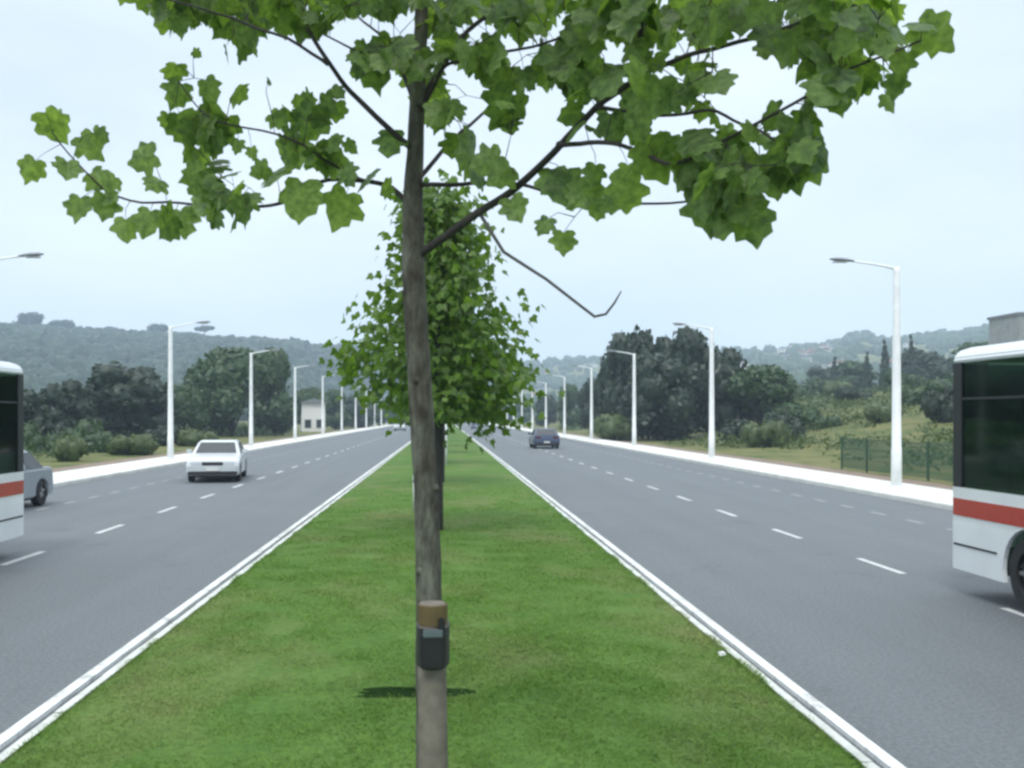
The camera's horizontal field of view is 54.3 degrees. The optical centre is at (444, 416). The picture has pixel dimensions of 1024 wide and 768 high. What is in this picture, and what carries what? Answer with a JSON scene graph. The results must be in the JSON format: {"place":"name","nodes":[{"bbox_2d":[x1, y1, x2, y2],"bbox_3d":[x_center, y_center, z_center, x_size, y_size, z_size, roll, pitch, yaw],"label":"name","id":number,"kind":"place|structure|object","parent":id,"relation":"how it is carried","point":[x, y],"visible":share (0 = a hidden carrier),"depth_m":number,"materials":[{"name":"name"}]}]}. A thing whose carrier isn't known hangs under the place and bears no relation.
{"place":"outdoors","nodes":[
{"label":"outdoors","id":0,"kind":"place"},
{"bbox_2d":[0,425,410,733],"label":"road","id":1,"kind":"structure","parent":0,"point":[79,597],"depth_m":16.84,"materials":[{"name":"asphalt"}]},
{"bbox_2d":[0,361,23,541],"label":"bus","id":2,"kind":"object","parent":1,"relation":"on","point":[11,457],"visible":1,"depth_m":15.78,"materials":[{"name":"white paint"}]},
{"bbox_2d":[24,450,52,505],"bbox_3d":[-10.740,1.497,23.200,2.040,1.397,4.244,0,0,0],"label":"car","id":3,"kind":"object","parent":1,"relation":"on","point":[38,482],"visible":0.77,"depth_m":24.24,"materials":[{"name":"silver metal"}]},
{"bbox_2d":[36,435,361,509],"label":"lane marking","id":4,"kind":"object","parent":1,"relation":"on","point":[148,484],"visible":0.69,"depth_m":29.13,"materials":[{"name":"paint"}]},
{"bbox_2d":[0,430,402,564],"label":"lane marking","id":5,"kind":"object","parent":1,"relation":"on","point":[24,557],"visible":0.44,"depth_m":19.51,"materials":[{"name":"paint"}]},
{"bbox_2d":[186,440,246,481],"bbox_3d":[-7.937,1.516,35.017,2.060,1.360,4.344,0,0,-7],"label":"car","id":6,"kind":"object","parent":1,"relation":"on","point":[217,458],"visible":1,"depth_m":33.36,"materials":[{"name":"white paint"}]},
{"bbox_2d":[393,423,405,430],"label":"car","id":7,"kind":"object","parent":1,"relation":"on","point":[397,426],"visible":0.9,"depth_m":151.22,"materials":[{"name":"white paint"}]},
{"bbox_2d":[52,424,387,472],"bbox_3d":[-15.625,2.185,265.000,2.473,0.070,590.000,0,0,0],"label":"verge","id":8,"kind":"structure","parent":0,"point":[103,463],"depth_m":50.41,"materials":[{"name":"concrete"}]},
{"bbox_2d":[53,424,390,481],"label":"pavement","id":9,"kind":"structure","parent":0,"point":[79,473],"depth_m":43.66,"materials":[{"name":"concrete"}]},
{"bbox_2d":[0,252,43,259],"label":"street lamp","id":10,"kind":"object","parent":9,"relation":"on","point":[33,255],"visible":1,"depth_m":28.25,"materials":[{"name":"metal"}]},
{"bbox_2d":[166,321,210,458],"bbox_3d":[-12.470,-1.298,48.500,2.160,6.721,0.400,0,0,0],"label":"street lamp","id":11,"kind":"object","parent":9,"relation":"on","point":[170,445],"visible":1,"depth_m":48.41,"materials":[{"name":"metal"}]},
{"bbox_2d":[249,349,279,445],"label":"street lamp","id":12,"kind":"object","parent":9,"relation":"on","point":[251,405],"visible":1,"depth_m":68.61,"materials":[{"name":"metal"}]},
{"bbox_2d":[293,364,316,439],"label":"street lamp","id":13,"kind":"object","parent":9,"relation":"on","point":[295,430],"visible":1,"depth_m":88.80,"materials":[{"name":"metal"}]},
{"bbox_2d":[321,374,335,434],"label":"street lamp","id":14,"kind":"object","parent":9,"relation":"on","point":[322,429],"visible":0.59,"depth_m":109.01,"materials":[{"name":"metal"}]},
{"bbox_2d":[341,381,355,431],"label":"street lamp","id":15,"kind":"object","parent":9,"relation":"on","point":[342,409],"visible":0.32,"depth_m":129.20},
{"bbox_2d":[0,424,870,767],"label":"lawn","id":16,"kind":"structure","parent":0,"point":[472,464],"depth_m":8.13,"materials":[{"name":"plant"}]},
{"bbox_2d":[354,687,475,696],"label":"soil","id":17,"kind":"structure","parent":16,"relation":"on","point":[377,692],"depth_m":7.42,"materials":[{"name":"soil"}]},
{"bbox_2d":[418,600,447,767],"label":"wooden stake","id":18,"kind":"object","parent":16,"relation":"on","point":[432,724],"visible":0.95,"depth_m":4.80,"materials":[{"name":"wood"}]},
{"bbox_2d":[318,168,565,530],"bbox_3d":[-0.085,-1.244,17.995,4.027,6.735,3.576,0,0,-31],"label":"plane tree","id":19,"kind":"object","parent":16,"relation":"on","point":[453,275],"visible":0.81,"depth_m":17.59,"materials":[{"name":"green plant"}]},
{"bbox_2d":[384,295,501,481],"bbox_3d":[-0.021,-1.451,31.240,3.747,7.150,4.254,0,0,-4],"label":"plane tree","id":20,"kind":"object","parent":16,"relation":"on","point":[387,414],"visible":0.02,"depth_m":30.90,"materials":[{"name":"green plant"}]},
{"bbox_2d":[17,0,954,767],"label":"plane tree","id":21,"kind":"object","parent":16,"relation":"on","point":[727,176],"visible":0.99,"depth_m":4.65,"materials":[{"name":"green plant"}]},
{"bbox_2d":[416,618,449,670],"bbox_3d":[-0.058,1.093,4.931,0.166,0.248,0.387,0,0,0],"label":"tree tie","id":22,"kind":"object","parent":21,"relation":"attached to","point":[432,650],"visible":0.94,"depth_m":4.75,"materials":[{"name":"black rubber"}]},
{"bbox_2d":[0,0,1023,362],"label":"sky","id":23,"kind":"structure","parent":0,"point":[932,188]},
{"bbox_2d":[33,342,1023,494],"bbox_3d":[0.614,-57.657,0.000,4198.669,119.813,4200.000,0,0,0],"label":"ground","id":24,"kind":"structure","parent":0,"point":[811,456],"depth_m":64.46,"materials":[{"name":"plant"}]},
{"bbox_2d":[11,312,45,324],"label":"broadleaf tree","id":25,"kind":"object","parent":24,"relation":"on","point":[30,318],"visible":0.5,"depth_m":794.71,"materials":[{"name":"green plant"}]},
{"bbox_2d":[24,388,58,435],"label":"broadleaf tree","id":26,"kind":"object","parent":24,"relation":"on","point":[35,410],"visible":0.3,"depth_m":69.23,"materials":[{"name":"green plant"}]},
{"bbox_2d":[24,420,60,452],"bbox_3d":[-24.523,1.417,59.870,2.852,2.440,2.353,0,0,7],"label":"bush","id":27,"kind":"object","parent":24,"relation":"on","point":[33,432],"visible":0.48,"depth_m":59.67,"materials":[{"name":"green plant"}]},
{"bbox_2d":[48,319,75,329],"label":"broadleaf tree","id":28,"kind":"object","parent":24,"relation":"on","point":[66,324],"visible":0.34,"depth_m":808.94,"materials":[{"name":"green plant"}]},
{"bbox_2d":[39,379,100,435],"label":"broadleaf tree","id":29,"kind":"object","parent":24,"relation":"on","point":[67,403],"visible":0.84,"depth_m":83.12,"materials":[{"name":"green plant"}]},
{"bbox_2d":[52,433,89,461],"bbox_3d":[-18.810,1.701,50.129,1.793,1.733,2.357,0,0,-14],"label":"bush","id":30,"kind":"object","parent":24,"relation":"on","point":[69,448],"visible":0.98,"depth_m":49.44,"materials":[{"name":"green plant"}]},
{"bbox_2d":[60,417,112,452],"bbox_3d":[-22.271,1.366,61.904,3.315,2.750,4.019,0,0,-44],"label":"bush","id":31,"kind":"object","parent":24,"relation":"on","point":[93,434],"visible":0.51,"depth_m":61.32,"materials":[{"name":"green plant"}]},
{"bbox_2d":[84,360,175,436],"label":"broadleaf tree","id":32,"kind":"object","parent":24,"relation":"on","point":[134,399],"visible":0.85,"depth_m":87.76,"materials":[{"name":"green plant"}]},
{"bbox_2d":[105,433,159,455],"bbox_3d":[-18.266,1.726,57.909,3.567,1.673,2.714,0,0,14],"label":"bush","id":33,"kind":"object","parent":24,"relation":"on","point":[137,444],"visible":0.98,"depth_m":57.32,"materials":[{"name":"green plant"}]},
{"bbox_2d":[147,323,168,331],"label":"broadleaf tree","id":34,"kind":"object","parent":24,"relation":"on","point":[161,327],"visible":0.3,"depth_m":833.67,"materials":[{"name":"green plant"}]},
{"bbox_2d":[24,419,292,458],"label":"undergrowth","id":35,"kind":"object","parent":24,"relation":"on","point":[243,431],"visible":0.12,"depth_m":108.72,"materials":[{"name":"green plant"}]},
{"bbox_2d":[143,420,185,445],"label":"bush","id":36,"kind":"object","parent":24,"relation":"on","point":[160,433],"visible":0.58,"depth_m":74.07,"materials":[{"name":"green plant"}]},
{"bbox_2d":[173,383,210,430],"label":"broadleaf tree","id":37,"kind":"object","parent":24,"relation":"on","point":[189,405],"visible":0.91,"depth_m":100.57,"materials":[{"name":"green plant"}]},
{"bbox_2d":[174,428,219,446],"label":"bush","id":38,"kind":"object","parent":24,"relation":"on","point":[190,438],"visible":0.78,"depth_m":74.22,"materials":[{"name":"green plant"}]},
{"bbox_2d":[0,322,403,422],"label":"woodland","id":39,"kind":"object","parent":24,"relation":"on","point":[41,355],"visible":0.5,"depth_m":612.80,"materials":[{"name":"green plant"}]},
{"bbox_2d":[0,444,407,753],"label":"gutter","id":40,"kind":"object","parent":24,"relation":"on","point":[30,729],"depth_m":8.53,"materials":[{"name":"concrete"}]},
{"bbox_2d":[182,364,226,429],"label":"broadleaf tree","id":41,"kind":"object","parent":24,"relation":"on","point":[185,381],"visible":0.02,"depth_m":119.29,"materials":[{"name":"green plant"}]},
{"bbox_2d":[194,325,214,332],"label":"stone pine","id":42,"kind":"object","parent":24,"relation":"on","point":[203,328],"visible":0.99,"depth_m":843.86,"materials":[{"name":"green plant"}]},
{"bbox_2d":[0,441,410,749],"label":"kerb","id":43,"kind":"structure","parent":24,"relation":"on","point":[22,726],"depth_m":8.98,"materials":[{"name":"paint"}]},
{"bbox_2d":[0,442,410,763],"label":"edging","id":44,"kind":"object","parent":24,"relation":"on","point":[85,691],"visible":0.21,"depth_m":8.60,"materials":[{"name":"concrete"}]},
{"bbox_2d":[53,425,393,487],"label":"kerb","id":45,"kind":"structure","parent":24,"relation":"on","point":[89,478],"depth_m":39.67,"materials":[{"name":"concrete"}]},
{"bbox_2d":[186,346,275,436],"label":"broadleaf tree","id":46,"kind":"object","parent":24,"relation":"on","point":[220,377],"visible":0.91,"depth_m":104.95,"materials":[{"name":"green plant"}]},
{"bbox_2d":[180,423,291,436],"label":"undergrowth","id":47,"kind":"object","parent":24,"relation":"on","point":[218,432],"visible":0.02,"depth_m":109.63,"materials":[{"name":"green plant"}]},
{"bbox_2d":[247,346,300,434],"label":"broadleaf tree","id":48,"kind":"object","parent":24,"relation":"on","point":[273,408],"visible":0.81,"depth_m":116.06,"materials":[{"name":"green plant"}]},
{"bbox_2d":[292,387,328,424],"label":"broadleaf tree","id":49,"kind":"object","parent":24,"relation":"on","point":[303,394],"visible":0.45,"depth_m":148.39,"materials":[{"name":"green plant"}]},
{"bbox_2d":[300,398,326,431],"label":"house","id":50,"kind":"structure","parent":24,"relation":"on","point":[311,415],"depth_m":147.00,"materials":[{"name":"white paint"}]},
{"bbox_2d":[304,419,310,427],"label":"window","id":51,"kind":"structure","parent":50,"relation":"in","point":[307,422],"depth_m":146.82,"materials":[{"name":"grey glass"}]},
{"bbox_2d":[324,388,352,429],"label":"broadleaf tree","id":52,"kind":"object","parent":24,"relation":"on","point":[332,408],"visible":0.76,"depth_m":168.27,"materials":[{"name":"green plant"}]},
{"bbox_2d":[345,394,373,427],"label":"broadleaf tree","id":53,"kind":"object","parent":24,"relation":"on","point":[350,402],"visible":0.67,"depth_m":188.44,"materials":[{"name":"green plant"}]},
{"bbox_2d":[367,399,392,425],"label":"broadleaf tree","id":54,"kind":"object","parent":24,"relation":"on","point":[378,414],"visible":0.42,"depth_m":212.95,"materials":[{"name":"green plant"}]},
{"bbox_2d":[515,398,533,423],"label":"broadleaf tree","id":55,"kind":"object","parent":24,"relation":"on","point":[527,414],"visible":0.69,"depth_m":278.33,"materials":[{"name":"green plant"}]},
{"bbox_2d":[534,392,557,425],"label":"broadleaf tree","id":56,"kind":"object","parent":24,"relation":"on","point":[552,405],"visible":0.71,"depth_m":218.64,"materials":[{"name":"green plant"}]},
{"bbox_2d":[556,383,579,427],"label":"broadleaf tree","id":57,"kind":"object","parent":24,"relation":"on","point":[572,409],"visible":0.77,"depth_m":168.56,"materials":[{"name":"green plant"}]},
{"bbox_2d":[576,377,601,429],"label":"broadleaf tree","id":58,"kind":"object","parent":24,"relation":"on","point":[583,402],"visible":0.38,"depth_m":129.10,"materials":[{"name":"green plant"}]},
{"bbox_2d":[586,412,641,440],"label":"bush","id":59,"kind":"object","parent":24,"relation":"on","point":[615,427],"visible":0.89,"depth_m":89.60,"materials":[{"name":"green plant"}]},
{"bbox_2d":[596,324,656,439],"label":"broadleaf tree","id":60,"kind":"object","parent":24,"relation":"on","point":[612,378],"visible":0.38,"depth_m":98.93,"materials":[{"name":"green plant"}]},
{"bbox_2d":[617,350,699,440],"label":"broadleaf tree","id":61,"kind":"object","parent":24,"relation":"on","point":[666,406],"visible":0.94,"depth_m":90.25,"materials":[{"name":"green plant"}]},
{"bbox_2d":[455,425,879,767],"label":"edging","id":62,"kind":"object","parent":24,"relation":"on","point":[851,749],"visible":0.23,"depth_m":8.22,"materials":[{"name":"concrete"}]},
{"bbox_2d":[474,440,882,767],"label":"gutter","id":63,"kind":"object","parent":24,"relation":"on","point":[811,711],"depth_m":8.63,"materials":[{"name":"concrete"}]},
{"bbox_2d":[648,325,709,438],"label":"broadleaf tree","id":64,"kind":"object","parent":24,"relation":"on","point":[686,344],"visible":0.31,"depth_m":96.05,"materials":[{"name":"green plant"}]},
{"bbox_2d":[456,425,905,767],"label":"curb","id":65,"kind":"structure","parent":24,"relation":"on","point":[872,750],"depth_m":8.35,"materials":[{"name":"paint"}]},
{"bbox_2d":[488,424,952,510],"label":"kerb","id":66,"kind":"structure","parent":24,"relation":"on","point":[920,501],"depth_m":32.38,"materials":[{"name":"concrete"}]},
{"bbox_2d":[693,342,751,434],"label":"broadleaf tree","id":67,"kind":"object","parent":24,"relation":"on","point":[727,361],"visible":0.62,"depth_m":94.16,"materials":[{"name":"green plant"}]},
{"bbox_2d":[716,414,749,441],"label":"bush","id":68,"kind":"object","parent":24,"relation":"on","point":[732,426],"visible":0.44,"depth_m":79.39,"materials":[{"name":"green plant"}]},
{"bbox_2d":[483,323,988,417],"bbox_3d":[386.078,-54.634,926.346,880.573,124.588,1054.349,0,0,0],"label":"woodland","id":69,"kind":"object","parent":24,"relation":"on","point":[941,342],"visible":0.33,"depth_m":925.92,"materials":[{"name":"green plant"}]},
{"bbox_2d":[724,364,804,426],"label":"broadleaf tree","id":70,"kind":"object","parent":24,"relation":"on","point":[757,391],"visible":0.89,"depth_m":90.34,"materials":[{"name":"green plant"}]},
{"bbox_2d":[739,418,792,447],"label":"bush","id":71,"kind":"object","parent":24,"relation":"on","point":[771,431],"visible":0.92,"depth_m":69.41,"materials":[{"name":"green plant"}]},
{"bbox_2d":[761,406,806,439],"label":"bush","id":72,"kind":"object","parent":24,"relation":"on","point":[797,427],"visible":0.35,"depth_m":77.39,"materials":[{"name":"green plant"}]},
{"bbox_2d":[556,372,1023,472],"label":"undergrowth","id":73,"kind":"object","parent":24,"relation":"on","point":[844,405],"visible":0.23,"depth_m":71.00,"materials":[{"name":"green plant"}]},
{"bbox_2d":[792,376,827,398],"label":"bush","id":74,"kind":"object","parent":24,"relation":"on","point":[813,386],"visible":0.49,"depth_m":149.06,"materials":[{"name":"green plant"}]},
{"bbox_2d":[800,407,843,429],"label":"bush","id":75,"kind":"object","parent":24,"relation":"on","point":[810,416],"visible":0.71,"depth_m":87.22,"materials":[{"name":"green plant"}]},
{"bbox_2d":[806,365,838,383],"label":"broadleaf tree","id":76,"kind":"object","parent":24,"relation":"on","point":[821,373],"visible":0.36,"depth_m":228.80,"materials":[{"name":"green plant"}]},
{"bbox_2d":[829,356,838,380],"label":"cypress","id":77,"kind":"object","parent":24,"relation":"on","point":[834,372],"visible":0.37,"depth_m":214.60,"materials":[{"name":"green plant"}]},
{"bbox_2d":[822,380,854,396],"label":"bush","id":78,"kind":"object","parent":24,"relation":"on","point":[829,388],"visible":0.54,"depth_m":139.86,"materials":[{"name":"green plant"}]},
{"bbox_2d":[833,382,872,402],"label":"bush","id":79,"kind":"object","parent":24,"relation":"on","point":[842,392],"visible":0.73,"depth_m":116.76,"materials":[{"name":"green plant"}]},
{"bbox_2d":[835,360,878,389],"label":"broadleaf tree","id":80,"kind":"object","parent":24,"relation":"on","point":[851,371],"visible":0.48,"depth_m":211.80,"materials":[{"name":"green plant"}]},
{"bbox_2d":[861,351,872,389],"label":"cypress","id":81,"kind":"object","parent":24,"relation":"on","point":[867,379],"visible":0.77,"depth_m":204.56,"materials":[{"name":"green plant"}]},
{"bbox_2d":[862,399,903,422],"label":"bush","id":82,"kind":"object","parent":24,"relation":"on","point":[878,410],"visible":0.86,"depth_m":82.97,"materials":[{"name":"green plant"}]},
{"bbox_2d":[878,339,890,388],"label":"cypress","id":83,"kind":"object","parent":24,"relation":"on","point":[884,363],"visible":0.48,"depth_m":199.60,"materials":[{"name":"green plant"}]},
{"bbox_2d":[881,368,927,390],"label":"bush","id":84,"kind":"object","parent":24,"relation":"on","point":[913,379],"visible":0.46,"depth_m":133.28,"materials":[{"name":"green plant"}]},
{"bbox_2d":[906,334,916,374],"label":"cypress","id":85,"kind":"object","parent":24,"relation":"on","point":[911,366],"visible":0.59,"depth_m":199.61,"materials":[{"name":"green plant"}]},
{"bbox_2d":[891,348,945,377],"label":"broadleaf tree","id":86,"kind":"object","parent":24,"relation":"on","point":[923,359],"visible":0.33,"depth_m":202.04,"materials":[{"name":"green plant"}]},
{"bbox_2d":[890,376,952,405],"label":"bush","id":87,"kind":"object","parent":24,"relation":"on","point":[916,395],"visible":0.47,"depth_m":95.00,"materials":[{"name":"green plant"}]},
{"bbox_2d":[841,437,1023,491],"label":"fence","id":88,"kind":"object","parent":24,"relation":"on","point":[923,466],"visible":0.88,"depth_m":33.40,"materials":[{"name":"metal"}]},
{"bbox_2d":[920,384,952,422],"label":"bush","id":89,"kind":"object","parent":24,"relation":"on","point":[937,407],"visible":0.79,"depth_m":73.81,"materials":[{"name":"green plant"}]},
{"bbox_2d":[925,356,952,381],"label":"broadleaf tree","id":90,"kind":"object","parent":24,"relation":"on","point":[940,368],"visible":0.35,"depth_m":187.65,"materials":[{"name":"green plant"}]},
{"bbox_2d":[943,341,988,383],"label":"broadleaf tree","id":91,"kind":"object","parent":24,"relation":"on","point":[975,371],"visible":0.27,"depth_m":167.62,"materials":[{"name":"green plant"}]},
{"bbox_2d":[946,382,985,416],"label":"broadleaf tree","id":92,"kind":"object","parent":24,"relation":"on","point":[973,407],"visible":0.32,"depth_m":73.67,"materials":[{"name":"green plant"}]},
{"bbox_2d":[974,370,1023,423],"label":"broadleaf tree","id":93,"kind":"object","parent":24,"relation":"on","point":[1010,383],"visible":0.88,"depth_m":59.74,"materials":[{"name":"green plant"}]},
{"bbox_2d":[987,312,1023,380],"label":"apartment block","id":94,"kind":"structure","parent":24,"relation":"on","point":[1006,328],"depth_m":149.42,"materials":[{"name":"grey concrete"}]},
{"bbox_2d":[489,423,952,502],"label":"pavement","id":95,"kind":"structure","parent":0,"point":[936,494],"depth_m":36.01,"materials":[{"name":"concrete"}]},
{"bbox_2d":[536,381,546,427],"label":"street lamp","id":96,"kind":"object","parent":95,"relation":"on","point":[545,404],"visible":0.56,"depth_m":130.10,"materials":[{"name":"metal"}]},
{"bbox_2d":[547,374,565,434],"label":"street lamp","id":97,"kind":"object","parent":95,"relation":"on","point":[564,415],"visible":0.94,"depth_m":109.92,"materials":[{"name":"metal"}]},
{"bbox_2d":[570,365,592,438],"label":"street lamp","id":98,"kind":"object","parent":95,"relation":"on","point":[591,403],"visible":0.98,"depth_m":89.70,"materials":[{"name":"metal"}]},
{"bbox_2d":[606,350,636,445],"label":"street lamp","id":99,"kind":"object","parent":95,"relation":"on","point":[634,406],"visible":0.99,"depth_m":69.50,"materials":[{"name":"metal"}]},
{"bbox_2d":[672,322,715,457],"bbox_3d":[12.370,-1.298,49.400,2.160,6.721,0.400,0,0,0],"label":"street lamp","id":100,"kind":"object","parent":95,"relation":"on","point":[711,411],"visible":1,"depth_m":49.30,"materials":[{"name":"metal"}]},
{"bbox_2d":[829,257,903,486],"bbox_3d":[12.370,-1.298,29.200,2.160,6.721,0.400,0,0,0],"label":"street lamp","id":101,"kind":"object","parent":95,"relation":"on","point":[896,465],"visible":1,"depth_m":29.11,"materials":[{"name":"metal"}]},
{"bbox_2d":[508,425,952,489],"bbox_3d":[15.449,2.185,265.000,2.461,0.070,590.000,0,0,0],"label":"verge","id":102,"kind":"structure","parent":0,"point":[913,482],"depth_m":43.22,"materials":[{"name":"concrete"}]},
{"bbox_2d":[456,421,1023,767],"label":"road","id":103,"kind":"structure","parent":0,"point":[920,664],"depth_m":12.88,"materials":[{"name":"asphalt"}]},
{"bbox_2d":[528,428,559,447],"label":"car","id":104,"kind":"object","parent":103,"relation":"on","point":[544,437],"visible":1,"depth_m":67.71,"materials":[{"name":"metal"}]},
{"bbox_2d":[516,432,952,530],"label":"lane marking","id":105,"kind":"object","parent":103,"relation":"on","point":[777,490],"visible":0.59,"depth_m":27.83,"materials":[{"name":"paint"}]},
{"bbox_2d":[482,429,1023,615],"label":"lane marking","id":106,"kind":"object","parent":103,"relation":"on","point":[900,572],"visible":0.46,"depth_m":15.18,"materials":[{"name":"paint"}]},
{"bbox_2d":[953,341,1023,608],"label":"bus","id":107,"kind":"object","parent":103,"relation":"on","point":[988,534],"visible":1,"depth_m":11.83,"materials":[{"name":"white paint"}]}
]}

